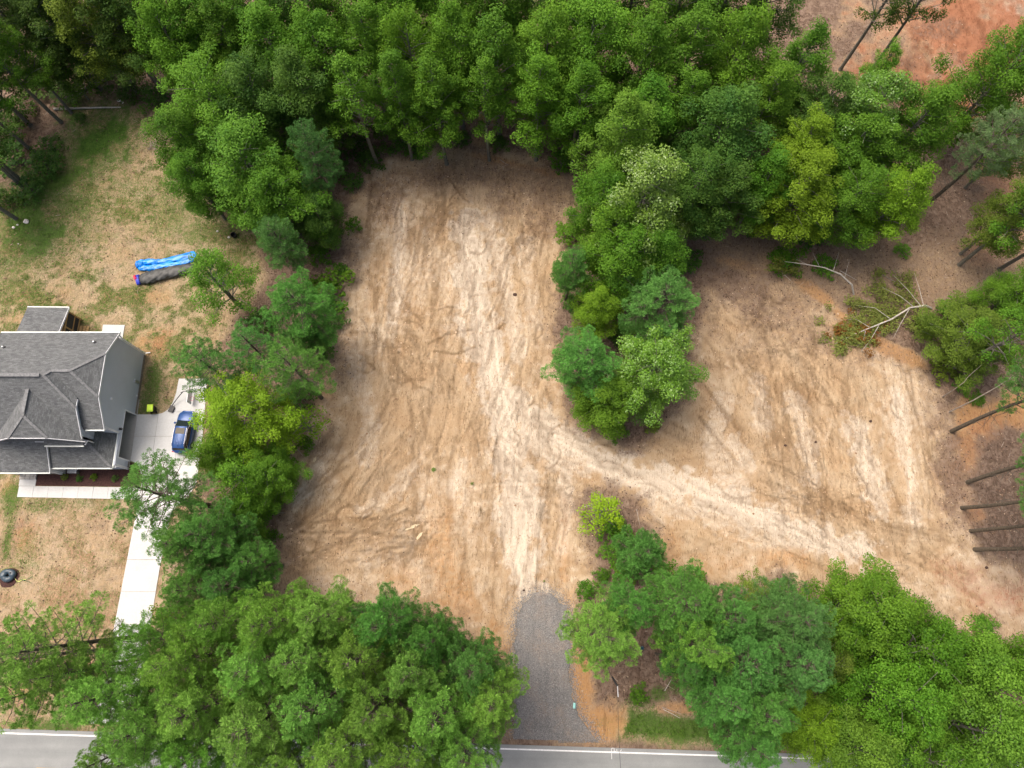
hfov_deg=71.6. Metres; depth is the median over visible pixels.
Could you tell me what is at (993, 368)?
broadleaf tree
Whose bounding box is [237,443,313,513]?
broadleaf tree
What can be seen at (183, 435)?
parked car
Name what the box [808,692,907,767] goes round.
broadleaf tree
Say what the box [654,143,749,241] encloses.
broadleaf tree
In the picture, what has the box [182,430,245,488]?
broadleaf tree
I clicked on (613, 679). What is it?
overhead cable
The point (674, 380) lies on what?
broadleaf tree
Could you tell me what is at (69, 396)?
grey house
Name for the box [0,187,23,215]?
understory shrub
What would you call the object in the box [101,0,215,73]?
broadleaf tree
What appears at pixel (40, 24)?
broadleaf tree
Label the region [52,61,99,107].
sapling
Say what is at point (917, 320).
understory shrub
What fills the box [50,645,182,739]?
pine tree
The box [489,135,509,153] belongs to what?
understory shrub
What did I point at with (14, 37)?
broadleaf tree
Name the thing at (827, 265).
understory shrub
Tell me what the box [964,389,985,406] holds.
understory shrub
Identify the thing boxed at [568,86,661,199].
broadleaf tree
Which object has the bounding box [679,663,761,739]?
pine tree
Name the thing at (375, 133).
understory shrub
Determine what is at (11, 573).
watering bag
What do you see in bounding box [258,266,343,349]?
pine tree
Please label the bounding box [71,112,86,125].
understory shrub
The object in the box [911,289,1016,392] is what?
broadleaf tree
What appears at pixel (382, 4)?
broadleaf tree
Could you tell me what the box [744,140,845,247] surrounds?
broadleaf tree
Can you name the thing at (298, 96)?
broadleaf tree
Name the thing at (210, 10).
broadleaf tree
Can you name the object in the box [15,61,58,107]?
understory shrub
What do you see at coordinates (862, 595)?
broadleaf tree
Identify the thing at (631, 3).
broadleaf tree
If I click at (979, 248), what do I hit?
broadleaf tree
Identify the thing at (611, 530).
understory shrub
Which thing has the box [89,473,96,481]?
bed shrub
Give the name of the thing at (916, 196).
broadleaf tree
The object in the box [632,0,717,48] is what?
broadleaf tree
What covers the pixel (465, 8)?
broadleaf tree
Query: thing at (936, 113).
broadleaf tree
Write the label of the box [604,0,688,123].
broadleaf tree
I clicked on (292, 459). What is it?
understory shrub
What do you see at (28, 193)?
understory shrub
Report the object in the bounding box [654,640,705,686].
pine tree
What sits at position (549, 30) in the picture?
broadleaf tree
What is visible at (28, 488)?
concrete walkway
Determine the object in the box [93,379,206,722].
concrete driveway
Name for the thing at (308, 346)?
pine tree
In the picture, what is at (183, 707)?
pine tree
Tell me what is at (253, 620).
tree
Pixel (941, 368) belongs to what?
understory shrub
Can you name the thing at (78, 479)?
bed shrub
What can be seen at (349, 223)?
understory shrub
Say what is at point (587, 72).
broadleaf tree
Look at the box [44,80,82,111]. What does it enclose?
understory shrub
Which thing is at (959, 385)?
dead sapling
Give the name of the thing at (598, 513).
sapling
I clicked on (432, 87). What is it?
broadleaf tree
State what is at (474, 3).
broadleaf tree
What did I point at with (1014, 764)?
broadleaf tree
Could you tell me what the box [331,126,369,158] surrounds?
understory shrub
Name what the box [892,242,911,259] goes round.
understory shrub
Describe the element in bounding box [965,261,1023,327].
broadleaf tree
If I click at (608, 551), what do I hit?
understory shrub
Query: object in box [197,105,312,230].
broadleaf tree
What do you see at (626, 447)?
soil crumbs
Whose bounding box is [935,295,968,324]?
understory shrub
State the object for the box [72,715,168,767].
pine tree
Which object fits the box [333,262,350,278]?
understory shrub
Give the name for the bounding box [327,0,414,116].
broadleaf tree
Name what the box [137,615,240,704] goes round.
pine tree
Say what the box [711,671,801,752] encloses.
pine tree
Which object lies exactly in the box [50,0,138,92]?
broadleaf tree
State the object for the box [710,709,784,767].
pine tree
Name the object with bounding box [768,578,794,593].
understory shrub
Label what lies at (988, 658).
broadleaf tree
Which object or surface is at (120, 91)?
understory shrub
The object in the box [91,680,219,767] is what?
pine tree
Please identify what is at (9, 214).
broadleaf tree
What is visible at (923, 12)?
broadleaf tree
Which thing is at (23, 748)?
road
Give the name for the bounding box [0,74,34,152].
broadleaf tree
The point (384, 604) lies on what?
pine tree
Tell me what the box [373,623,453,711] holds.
pine tree
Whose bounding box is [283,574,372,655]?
tree
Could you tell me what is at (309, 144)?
pine tree
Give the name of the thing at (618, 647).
pine tree
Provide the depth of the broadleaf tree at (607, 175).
72.11 m
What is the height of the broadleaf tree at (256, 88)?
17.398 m
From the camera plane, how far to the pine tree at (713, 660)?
57.75 m
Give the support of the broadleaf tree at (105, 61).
on the ground at (742, 414)
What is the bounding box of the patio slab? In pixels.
[102,325,124,339]
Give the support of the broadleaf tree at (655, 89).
on the ground at (742, 414)
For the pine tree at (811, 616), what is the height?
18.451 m
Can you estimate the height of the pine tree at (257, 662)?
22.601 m
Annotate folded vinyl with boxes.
[135,251,195,270]
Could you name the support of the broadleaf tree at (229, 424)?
on the ground at (742, 414)
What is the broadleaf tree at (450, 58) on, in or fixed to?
on the ground at (742, 414)
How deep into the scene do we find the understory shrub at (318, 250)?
82.23 m
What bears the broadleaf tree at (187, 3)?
on the ground at (742, 414)
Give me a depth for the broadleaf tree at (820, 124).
72.27 m
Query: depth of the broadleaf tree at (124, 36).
78.66 m
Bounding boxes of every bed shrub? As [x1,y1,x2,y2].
[75,474,82,481]
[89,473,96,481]
[111,475,118,482]
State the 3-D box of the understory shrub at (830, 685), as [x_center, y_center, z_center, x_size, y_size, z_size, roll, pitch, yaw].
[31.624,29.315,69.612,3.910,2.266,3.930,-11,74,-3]
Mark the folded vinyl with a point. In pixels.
(144, 265)
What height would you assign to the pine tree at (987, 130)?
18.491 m
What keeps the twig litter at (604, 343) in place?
on the ground at (742, 414)
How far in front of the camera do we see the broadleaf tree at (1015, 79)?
76.16 m
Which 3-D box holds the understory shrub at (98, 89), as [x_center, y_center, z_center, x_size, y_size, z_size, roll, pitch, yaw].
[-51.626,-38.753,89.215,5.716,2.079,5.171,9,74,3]
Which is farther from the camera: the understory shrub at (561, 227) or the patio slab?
the understory shrub at (561, 227)
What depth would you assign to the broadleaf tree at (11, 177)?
83.64 m
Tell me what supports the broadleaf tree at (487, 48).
on the ground at (742, 414)
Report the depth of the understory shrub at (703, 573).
72.48 m
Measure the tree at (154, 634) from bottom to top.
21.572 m
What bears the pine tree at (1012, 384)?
on the ground at (742, 414)
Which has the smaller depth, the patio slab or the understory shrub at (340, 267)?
the patio slab
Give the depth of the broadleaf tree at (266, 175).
74.18 m
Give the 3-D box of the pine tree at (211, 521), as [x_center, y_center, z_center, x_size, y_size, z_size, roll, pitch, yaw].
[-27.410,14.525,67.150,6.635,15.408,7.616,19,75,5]
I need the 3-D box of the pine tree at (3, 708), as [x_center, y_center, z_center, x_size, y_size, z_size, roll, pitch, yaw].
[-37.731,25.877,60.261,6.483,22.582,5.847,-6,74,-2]
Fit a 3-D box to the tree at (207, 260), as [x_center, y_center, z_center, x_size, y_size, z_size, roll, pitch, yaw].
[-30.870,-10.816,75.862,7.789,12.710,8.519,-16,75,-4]
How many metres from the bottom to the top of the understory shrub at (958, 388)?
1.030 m
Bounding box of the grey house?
[0,306,149,478]
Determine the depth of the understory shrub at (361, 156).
85.83 m
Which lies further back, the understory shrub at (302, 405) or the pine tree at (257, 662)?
the understory shrub at (302, 405)
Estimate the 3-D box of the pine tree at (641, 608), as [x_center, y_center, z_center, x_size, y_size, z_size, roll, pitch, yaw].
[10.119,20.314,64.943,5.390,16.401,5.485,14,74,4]
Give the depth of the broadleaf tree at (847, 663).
61.44 m
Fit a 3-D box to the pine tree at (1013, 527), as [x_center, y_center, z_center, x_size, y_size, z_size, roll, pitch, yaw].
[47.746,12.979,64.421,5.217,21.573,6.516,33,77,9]
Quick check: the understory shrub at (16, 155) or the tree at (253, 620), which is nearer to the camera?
the tree at (253, 620)
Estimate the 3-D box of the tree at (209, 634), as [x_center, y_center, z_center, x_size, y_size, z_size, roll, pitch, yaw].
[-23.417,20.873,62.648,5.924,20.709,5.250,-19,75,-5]
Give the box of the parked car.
[171,411,197,453]
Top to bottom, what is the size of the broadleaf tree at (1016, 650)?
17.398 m
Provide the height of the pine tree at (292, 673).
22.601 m
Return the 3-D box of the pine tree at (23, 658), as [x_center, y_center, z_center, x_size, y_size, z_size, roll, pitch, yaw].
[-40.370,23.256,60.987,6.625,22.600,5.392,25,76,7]
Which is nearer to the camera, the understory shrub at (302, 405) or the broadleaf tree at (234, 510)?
the broadleaf tree at (234, 510)
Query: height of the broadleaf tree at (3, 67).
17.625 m
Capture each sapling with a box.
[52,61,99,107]
[575,491,624,536]
[942,367,978,396]
[948,370,1018,412]
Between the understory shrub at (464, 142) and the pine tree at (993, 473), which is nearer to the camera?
the pine tree at (993, 473)
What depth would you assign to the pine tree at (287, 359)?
67.56 m
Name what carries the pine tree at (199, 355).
on the ground at (742, 414)
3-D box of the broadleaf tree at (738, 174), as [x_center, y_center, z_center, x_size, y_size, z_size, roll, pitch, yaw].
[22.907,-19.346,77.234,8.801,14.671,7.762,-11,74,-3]
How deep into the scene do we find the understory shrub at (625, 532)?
73.64 m
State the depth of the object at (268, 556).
65.29 m
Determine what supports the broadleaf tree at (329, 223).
on the ground at (742, 414)
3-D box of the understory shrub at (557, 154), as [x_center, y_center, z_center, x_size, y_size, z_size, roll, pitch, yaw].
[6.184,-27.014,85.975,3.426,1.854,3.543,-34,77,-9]
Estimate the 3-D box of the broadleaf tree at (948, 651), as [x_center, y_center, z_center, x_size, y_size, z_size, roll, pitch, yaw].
[34.813,23.318,63.742,9.592,17.288,10.297,-35,77,-9]
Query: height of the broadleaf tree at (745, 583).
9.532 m
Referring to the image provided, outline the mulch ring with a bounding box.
[0,568,19,587]
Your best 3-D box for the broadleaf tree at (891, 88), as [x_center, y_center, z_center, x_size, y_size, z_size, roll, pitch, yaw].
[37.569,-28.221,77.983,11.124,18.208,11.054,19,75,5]
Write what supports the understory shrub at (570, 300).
on the ground at (742, 414)
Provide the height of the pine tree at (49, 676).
22.582 m
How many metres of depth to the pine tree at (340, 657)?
53.54 m
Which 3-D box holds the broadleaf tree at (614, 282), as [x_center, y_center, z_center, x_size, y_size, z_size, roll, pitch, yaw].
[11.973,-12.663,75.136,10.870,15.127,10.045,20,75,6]
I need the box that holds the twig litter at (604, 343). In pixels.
[0,31,1023,721]
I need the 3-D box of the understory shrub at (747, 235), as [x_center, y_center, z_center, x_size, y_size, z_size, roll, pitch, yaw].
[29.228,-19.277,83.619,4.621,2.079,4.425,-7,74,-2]
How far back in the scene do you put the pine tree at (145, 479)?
64.13 m
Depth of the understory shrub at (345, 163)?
85.58 m
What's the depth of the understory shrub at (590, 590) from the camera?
72.12 m
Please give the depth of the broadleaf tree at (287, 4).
76.44 m
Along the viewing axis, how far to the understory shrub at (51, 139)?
86.44 m
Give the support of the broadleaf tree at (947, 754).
on the ground at (742, 414)
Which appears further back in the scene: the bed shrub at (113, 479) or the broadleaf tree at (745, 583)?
the bed shrub at (113, 479)
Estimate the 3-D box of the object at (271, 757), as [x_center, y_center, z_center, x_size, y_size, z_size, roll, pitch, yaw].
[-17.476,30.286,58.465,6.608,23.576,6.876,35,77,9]
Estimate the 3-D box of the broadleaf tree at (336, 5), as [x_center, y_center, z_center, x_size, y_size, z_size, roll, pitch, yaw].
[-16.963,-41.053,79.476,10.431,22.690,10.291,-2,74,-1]
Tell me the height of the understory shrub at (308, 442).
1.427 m
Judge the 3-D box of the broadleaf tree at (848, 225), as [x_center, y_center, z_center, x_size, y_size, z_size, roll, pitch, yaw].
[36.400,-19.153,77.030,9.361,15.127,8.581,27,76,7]
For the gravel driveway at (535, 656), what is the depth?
70.66 m
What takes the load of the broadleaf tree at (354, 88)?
on the ground at (742, 414)
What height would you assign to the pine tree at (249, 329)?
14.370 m
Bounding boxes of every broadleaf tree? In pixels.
[0,0,59,79]
[0,0,93,75]
[0,18,72,113]
[0,42,62,123]
[0,60,32,126]
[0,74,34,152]
[0,112,22,180]
[0,148,22,187]
[0,155,17,219]
[2,0,104,98]
[42,0,164,81]
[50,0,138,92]
[73,0,161,91]
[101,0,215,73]
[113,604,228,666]
[122,0,219,105]
[138,100,224,196]
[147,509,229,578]
[153,41,287,175]
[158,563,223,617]
[159,147,237,222]
[166,0,247,70]
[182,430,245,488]
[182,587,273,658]
[185,0,267,88]
[188,356,302,474]
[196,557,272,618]
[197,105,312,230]
[208,43,305,149]
[213,442,281,512]
[214,487,280,553]
[218,0,303,51]
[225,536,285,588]
[227,155,332,257]
[236,0,316,117]
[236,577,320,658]
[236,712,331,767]
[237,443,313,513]
[266,43,357,157]
[271,0,347,68]
[273,0,370,126]
[276,404,330,445]
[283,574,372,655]
[291,186,345,250]
[310,0,405,78]
[323,49,401,165]
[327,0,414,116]
[362,0,451,129]
[366,0,440,76]
[366,47,438,160]
[397,44,476,165]
[401,0,493,81]
[420,0,499,129]
[448,3,536,137]
[451,0,535,71]
[460,56,508,161]
[481,0,591,61]
[502,41,573,161]
[503,0,594,131]
[537,0,631,51]
[544,56,618,168]
[548,0,642,121]
[563,156,640,241]
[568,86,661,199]
[569,282,624,342]
[570,362,642,440]
[574,216,685,313]
[576,191,643,276]
[586,142,695,274]
[589,0,679,84]
[592,310,708,427]
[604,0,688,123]
[605,68,682,172]
[629,220,691,289]
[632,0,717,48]
[640,0,723,112]
[653,63,718,160]
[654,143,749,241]
[669,80,776,205]
[679,158,765,239]
[682,0,764,58]
[692,0,783,116]
[721,59,801,151]
[722,0,804,80]
[725,565,775,613]
[730,140,798,226]
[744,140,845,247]
[754,15,835,121]
[763,101,834,200]
[766,683,845,767]
[772,71,871,151]
[795,552,929,660]
[797,157,906,250]
[801,112,906,211]
[805,66,922,180]
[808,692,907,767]
[809,638,855,691]
[817,630,957,767]
[838,0,917,70]
[838,581,983,717]
[851,160,941,247]
[852,695,989,767]
[853,36,903,102]
[860,79,963,187]
[867,0,958,73]
[881,661,1023,767]
[892,612,1023,714]
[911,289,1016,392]
[926,24,1023,147]
[947,295,1023,372]
[951,687,1023,767]
[957,180,1023,266]
[958,176,1023,258]
[963,104,1023,188]
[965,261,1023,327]
[967,337,1015,385]
[969,16,1023,114]
[974,630,1023,699]
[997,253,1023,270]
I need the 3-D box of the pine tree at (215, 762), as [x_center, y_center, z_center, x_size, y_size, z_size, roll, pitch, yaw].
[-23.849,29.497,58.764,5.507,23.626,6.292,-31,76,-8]
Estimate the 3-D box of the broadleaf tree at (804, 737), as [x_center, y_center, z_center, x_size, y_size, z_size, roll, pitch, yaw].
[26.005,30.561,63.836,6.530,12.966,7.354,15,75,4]
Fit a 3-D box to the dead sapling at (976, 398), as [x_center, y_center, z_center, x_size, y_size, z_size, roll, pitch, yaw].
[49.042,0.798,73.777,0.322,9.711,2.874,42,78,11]
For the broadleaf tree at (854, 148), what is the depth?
73.38 m
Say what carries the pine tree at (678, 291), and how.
on the ground at (742, 414)
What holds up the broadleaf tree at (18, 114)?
on the ground at (742, 414)
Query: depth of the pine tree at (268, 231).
73.70 m
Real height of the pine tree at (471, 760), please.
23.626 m
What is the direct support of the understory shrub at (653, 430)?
on the ground at (742, 414)
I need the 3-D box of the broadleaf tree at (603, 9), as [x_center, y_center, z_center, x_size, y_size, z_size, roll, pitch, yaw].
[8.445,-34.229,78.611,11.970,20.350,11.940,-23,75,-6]
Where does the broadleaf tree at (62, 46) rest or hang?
on the ground at (742, 414)
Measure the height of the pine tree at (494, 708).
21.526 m
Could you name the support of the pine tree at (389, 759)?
on the ground at (742, 414)
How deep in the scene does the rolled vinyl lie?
82.05 m
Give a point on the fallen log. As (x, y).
(71, 108)
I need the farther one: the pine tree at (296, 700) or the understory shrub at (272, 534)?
the understory shrub at (272, 534)
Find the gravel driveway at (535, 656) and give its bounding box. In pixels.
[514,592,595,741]
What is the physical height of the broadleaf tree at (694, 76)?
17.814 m
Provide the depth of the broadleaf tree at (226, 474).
67.49 m
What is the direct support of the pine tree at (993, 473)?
on the ground at (742, 414)
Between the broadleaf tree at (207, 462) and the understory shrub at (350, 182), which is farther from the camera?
the understory shrub at (350, 182)
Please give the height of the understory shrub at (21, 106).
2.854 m
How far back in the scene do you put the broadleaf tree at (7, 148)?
79.12 m
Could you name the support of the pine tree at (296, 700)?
on the ground at (742, 414)
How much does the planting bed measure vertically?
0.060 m
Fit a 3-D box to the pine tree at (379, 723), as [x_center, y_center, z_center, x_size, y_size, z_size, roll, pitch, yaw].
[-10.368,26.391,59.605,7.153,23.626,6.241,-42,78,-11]
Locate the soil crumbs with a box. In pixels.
[278,105,1023,691]
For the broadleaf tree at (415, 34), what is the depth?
72.78 m
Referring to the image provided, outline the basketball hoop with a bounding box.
[168,388,192,412]
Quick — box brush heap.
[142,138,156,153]
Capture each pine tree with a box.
[0,590,147,704]
[0,617,96,699]
[0,659,131,733]
[16,629,155,707]
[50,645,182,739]
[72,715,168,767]
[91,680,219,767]
[103,447,218,541]
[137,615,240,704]
[149,658,259,758]
[154,713,268,767]
[163,496,260,580]
[169,332,251,394]
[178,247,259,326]
[203,665,315,767]
[213,618,312,713]
[222,316,290,381]
[250,332,336,403]
[252,214,308,278]
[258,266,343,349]
[258,611,358,703]
[269,654,371,757]
[286,117,344,211]
[290,320,334,369]
[297,687,404,767]
[318,612,404,706]
[340,650,418,754]
[345,581,429,659]
[366,710,448,767]
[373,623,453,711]
[397,601,473,675]
[401,663,480,759]
[430,706,505,767]
[440,626,513,704]
[454,651,530,735]
[540,324,622,402]
[550,245,591,300]
[555,586,642,682]
[599,573,659,639]
[611,525,667,586]
[617,261,701,347]
[642,558,724,646]
[647,602,738,689]
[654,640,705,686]
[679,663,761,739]
[682,581,765,652]
[686,605,781,708]
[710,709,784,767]
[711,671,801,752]
[736,572,837,662]
[742,619,836,710]
[918,102,1023,211]
[949,356,1023,433]
[960,473,1023,517]
[965,433,1023,484]
[969,510,1023,542]
[972,534,1023,565]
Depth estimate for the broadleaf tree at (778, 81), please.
73.70 m
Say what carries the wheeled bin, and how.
on the ground at (742, 414)
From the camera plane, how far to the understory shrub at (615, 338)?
79.37 m
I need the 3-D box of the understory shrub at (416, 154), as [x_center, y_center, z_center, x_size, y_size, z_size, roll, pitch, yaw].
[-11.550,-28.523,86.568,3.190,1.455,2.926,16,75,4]
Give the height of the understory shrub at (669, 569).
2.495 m
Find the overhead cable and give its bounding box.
[601,653,620,767]
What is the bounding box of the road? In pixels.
[0,729,1022,767]
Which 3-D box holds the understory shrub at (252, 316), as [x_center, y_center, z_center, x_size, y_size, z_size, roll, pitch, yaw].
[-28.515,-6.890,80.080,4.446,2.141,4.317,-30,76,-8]
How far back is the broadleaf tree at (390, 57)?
74.13 m
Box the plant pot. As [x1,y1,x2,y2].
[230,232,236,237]
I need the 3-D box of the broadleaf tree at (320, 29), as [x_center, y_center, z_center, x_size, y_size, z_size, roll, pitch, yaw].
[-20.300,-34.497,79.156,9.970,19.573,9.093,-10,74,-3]
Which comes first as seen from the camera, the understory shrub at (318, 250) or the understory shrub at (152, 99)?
the understory shrub at (318, 250)
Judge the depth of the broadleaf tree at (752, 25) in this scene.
72.80 m
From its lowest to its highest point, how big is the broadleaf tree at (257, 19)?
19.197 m
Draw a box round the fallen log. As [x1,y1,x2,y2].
[53,107,120,109]
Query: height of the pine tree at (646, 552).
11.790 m
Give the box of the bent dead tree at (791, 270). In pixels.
[764,253,854,294]
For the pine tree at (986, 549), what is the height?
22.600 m
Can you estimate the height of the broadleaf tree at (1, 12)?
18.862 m
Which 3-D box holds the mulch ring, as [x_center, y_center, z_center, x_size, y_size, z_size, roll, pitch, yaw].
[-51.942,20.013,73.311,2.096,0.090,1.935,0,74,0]
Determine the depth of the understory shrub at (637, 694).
69.73 m
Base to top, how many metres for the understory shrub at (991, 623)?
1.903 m
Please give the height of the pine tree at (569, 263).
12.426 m
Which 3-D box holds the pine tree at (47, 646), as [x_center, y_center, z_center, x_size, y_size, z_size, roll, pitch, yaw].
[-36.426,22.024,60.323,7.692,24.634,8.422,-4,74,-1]
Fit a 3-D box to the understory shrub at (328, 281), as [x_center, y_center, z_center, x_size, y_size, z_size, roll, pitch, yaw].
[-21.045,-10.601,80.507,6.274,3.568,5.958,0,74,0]
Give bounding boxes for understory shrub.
[0,95,37,125]
[0,122,27,145]
[0,140,40,178]
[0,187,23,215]
[9,169,44,205]
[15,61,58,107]
[20,147,65,181]
[36,132,68,156]
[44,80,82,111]
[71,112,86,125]
[89,70,121,95]
[114,72,150,104]
[136,83,170,113]
[148,603,183,630]
[230,475,281,518]
[238,307,275,343]
[261,439,298,465]
[261,528,283,545]
[281,379,317,409]
[295,435,314,456]
[301,267,355,314]
[305,241,335,267]
[306,322,337,356]
[316,147,348,180]
[322,307,350,331]
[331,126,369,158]
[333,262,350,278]
[338,171,363,193]
[344,216,362,234]
[353,144,386,173]
[367,109,398,146]
[386,125,416,156]
[406,142,427,159]
[454,130,471,147]
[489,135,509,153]
[548,150,578,174]
[552,131,586,152]
[553,221,579,246]
[560,289,584,314]
[575,578,602,602]
[592,566,610,586]
[595,540,617,564]
[596,511,628,542]
[604,426,630,445]
[607,314,640,350]
[607,561,636,584]
[610,523,634,549]
[628,681,650,706]
[645,419,661,433]
[652,559,680,592]
[676,247,703,274]
[685,563,709,583]
[741,214,770,238]
[766,244,808,278]
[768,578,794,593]
[787,217,826,251]
[811,252,838,280]
[816,668,846,700]
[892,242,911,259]
[911,312,941,340]
[929,358,961,385]
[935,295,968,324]
[951,373,975,397]
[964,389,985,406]
[971,613,1002,633]
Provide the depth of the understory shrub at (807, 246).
82.92 m
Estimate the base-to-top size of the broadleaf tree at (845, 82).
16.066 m
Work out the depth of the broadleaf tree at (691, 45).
72.89 m
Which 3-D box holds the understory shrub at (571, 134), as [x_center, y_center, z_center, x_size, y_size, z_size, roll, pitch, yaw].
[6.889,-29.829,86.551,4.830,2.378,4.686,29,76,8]
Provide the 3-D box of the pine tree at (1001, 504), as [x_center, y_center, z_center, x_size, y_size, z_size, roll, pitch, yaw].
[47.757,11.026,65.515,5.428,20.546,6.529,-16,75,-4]
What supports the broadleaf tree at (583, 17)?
on the ground at (742, 414)
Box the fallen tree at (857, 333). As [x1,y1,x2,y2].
[814,267,931,357]
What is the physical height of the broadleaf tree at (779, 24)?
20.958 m
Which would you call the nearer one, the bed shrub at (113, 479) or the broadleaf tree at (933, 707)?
the broadleaf tree at (933, 707)
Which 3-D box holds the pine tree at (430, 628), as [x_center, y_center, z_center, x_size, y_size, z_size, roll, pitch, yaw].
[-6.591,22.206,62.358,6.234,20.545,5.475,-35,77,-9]
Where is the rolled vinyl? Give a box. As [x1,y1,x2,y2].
[133,264,192,285]
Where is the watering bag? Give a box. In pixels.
[0,569,16,582]
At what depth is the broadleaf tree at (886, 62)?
76.76 m
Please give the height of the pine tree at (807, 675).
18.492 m
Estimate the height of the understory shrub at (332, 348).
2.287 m
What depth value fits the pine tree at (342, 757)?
51.26 m
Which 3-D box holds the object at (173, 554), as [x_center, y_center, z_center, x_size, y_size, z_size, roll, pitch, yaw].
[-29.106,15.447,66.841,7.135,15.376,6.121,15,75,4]
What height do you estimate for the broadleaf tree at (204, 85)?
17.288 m
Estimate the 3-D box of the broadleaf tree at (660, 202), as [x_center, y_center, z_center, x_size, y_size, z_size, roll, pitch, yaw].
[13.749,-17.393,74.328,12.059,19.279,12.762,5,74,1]
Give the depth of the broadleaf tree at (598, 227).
71.14 m
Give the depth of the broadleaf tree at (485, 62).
75.08 m
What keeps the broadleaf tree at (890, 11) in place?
on the ground at (742, 414)
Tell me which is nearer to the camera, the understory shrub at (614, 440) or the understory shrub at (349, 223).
the understory shrub at (614, 440)
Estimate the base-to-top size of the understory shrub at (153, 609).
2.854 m
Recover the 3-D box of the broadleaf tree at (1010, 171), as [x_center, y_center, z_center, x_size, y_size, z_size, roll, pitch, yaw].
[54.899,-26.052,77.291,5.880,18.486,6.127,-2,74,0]
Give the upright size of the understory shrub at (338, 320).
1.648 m
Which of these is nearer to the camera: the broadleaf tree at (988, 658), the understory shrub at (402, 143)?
the broadleaf tree at (988, 658)
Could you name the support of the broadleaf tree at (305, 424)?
on the ground at (742, 414)
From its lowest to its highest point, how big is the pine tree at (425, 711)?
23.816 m
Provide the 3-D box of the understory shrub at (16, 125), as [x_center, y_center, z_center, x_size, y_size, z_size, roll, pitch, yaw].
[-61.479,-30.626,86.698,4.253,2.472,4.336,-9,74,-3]
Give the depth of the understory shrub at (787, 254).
82.46 m
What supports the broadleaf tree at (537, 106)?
on the ground at (742, 414)
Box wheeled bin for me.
[147,404,156,413]
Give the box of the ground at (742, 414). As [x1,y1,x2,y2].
[0,0,1023,760]
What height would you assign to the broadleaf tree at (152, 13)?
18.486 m
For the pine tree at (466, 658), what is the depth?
55.63 m
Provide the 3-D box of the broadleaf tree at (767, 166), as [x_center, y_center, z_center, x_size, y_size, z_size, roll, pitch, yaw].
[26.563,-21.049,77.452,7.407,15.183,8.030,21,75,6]
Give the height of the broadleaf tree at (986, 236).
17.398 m
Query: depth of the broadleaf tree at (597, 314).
72.89 m
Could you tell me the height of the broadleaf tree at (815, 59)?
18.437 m
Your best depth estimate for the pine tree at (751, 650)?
56.49 m
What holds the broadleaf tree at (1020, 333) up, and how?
on the ground at (742, 414)
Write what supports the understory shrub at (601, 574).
on the ground at (742, 414)
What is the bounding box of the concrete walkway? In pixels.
[17,479,140,498]
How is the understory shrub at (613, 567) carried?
on the ground at (742, 414)
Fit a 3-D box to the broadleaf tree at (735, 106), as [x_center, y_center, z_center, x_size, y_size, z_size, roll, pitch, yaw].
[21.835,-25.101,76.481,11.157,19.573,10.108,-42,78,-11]
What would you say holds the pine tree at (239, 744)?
on the ground at (742, 414)
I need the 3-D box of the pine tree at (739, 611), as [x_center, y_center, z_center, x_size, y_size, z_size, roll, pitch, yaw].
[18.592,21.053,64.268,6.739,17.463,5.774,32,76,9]
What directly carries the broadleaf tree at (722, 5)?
on the ground at (742, 414)
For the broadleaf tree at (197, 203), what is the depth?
75.71 m
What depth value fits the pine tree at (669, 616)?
60.14 m
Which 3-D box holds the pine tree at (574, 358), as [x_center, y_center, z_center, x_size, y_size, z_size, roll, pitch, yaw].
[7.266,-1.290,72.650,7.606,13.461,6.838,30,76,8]
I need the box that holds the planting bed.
[36,462,139,486]
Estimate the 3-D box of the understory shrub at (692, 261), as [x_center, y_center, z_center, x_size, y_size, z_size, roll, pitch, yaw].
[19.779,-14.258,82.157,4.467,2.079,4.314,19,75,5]
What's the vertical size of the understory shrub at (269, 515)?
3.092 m
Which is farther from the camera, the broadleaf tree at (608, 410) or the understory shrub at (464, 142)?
the understory shrub at (464, 142)
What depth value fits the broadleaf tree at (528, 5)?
76.59 m
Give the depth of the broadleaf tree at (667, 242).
71.65 m
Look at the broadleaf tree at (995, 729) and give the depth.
56.48 m
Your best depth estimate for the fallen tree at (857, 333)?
80.54 m
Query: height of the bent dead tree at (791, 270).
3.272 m
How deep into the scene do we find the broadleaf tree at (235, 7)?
76.72 m
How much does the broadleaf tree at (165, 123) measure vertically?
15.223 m
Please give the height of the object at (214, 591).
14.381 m
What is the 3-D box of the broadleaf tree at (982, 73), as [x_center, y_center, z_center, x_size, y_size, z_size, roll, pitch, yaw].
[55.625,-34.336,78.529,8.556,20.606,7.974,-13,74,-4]

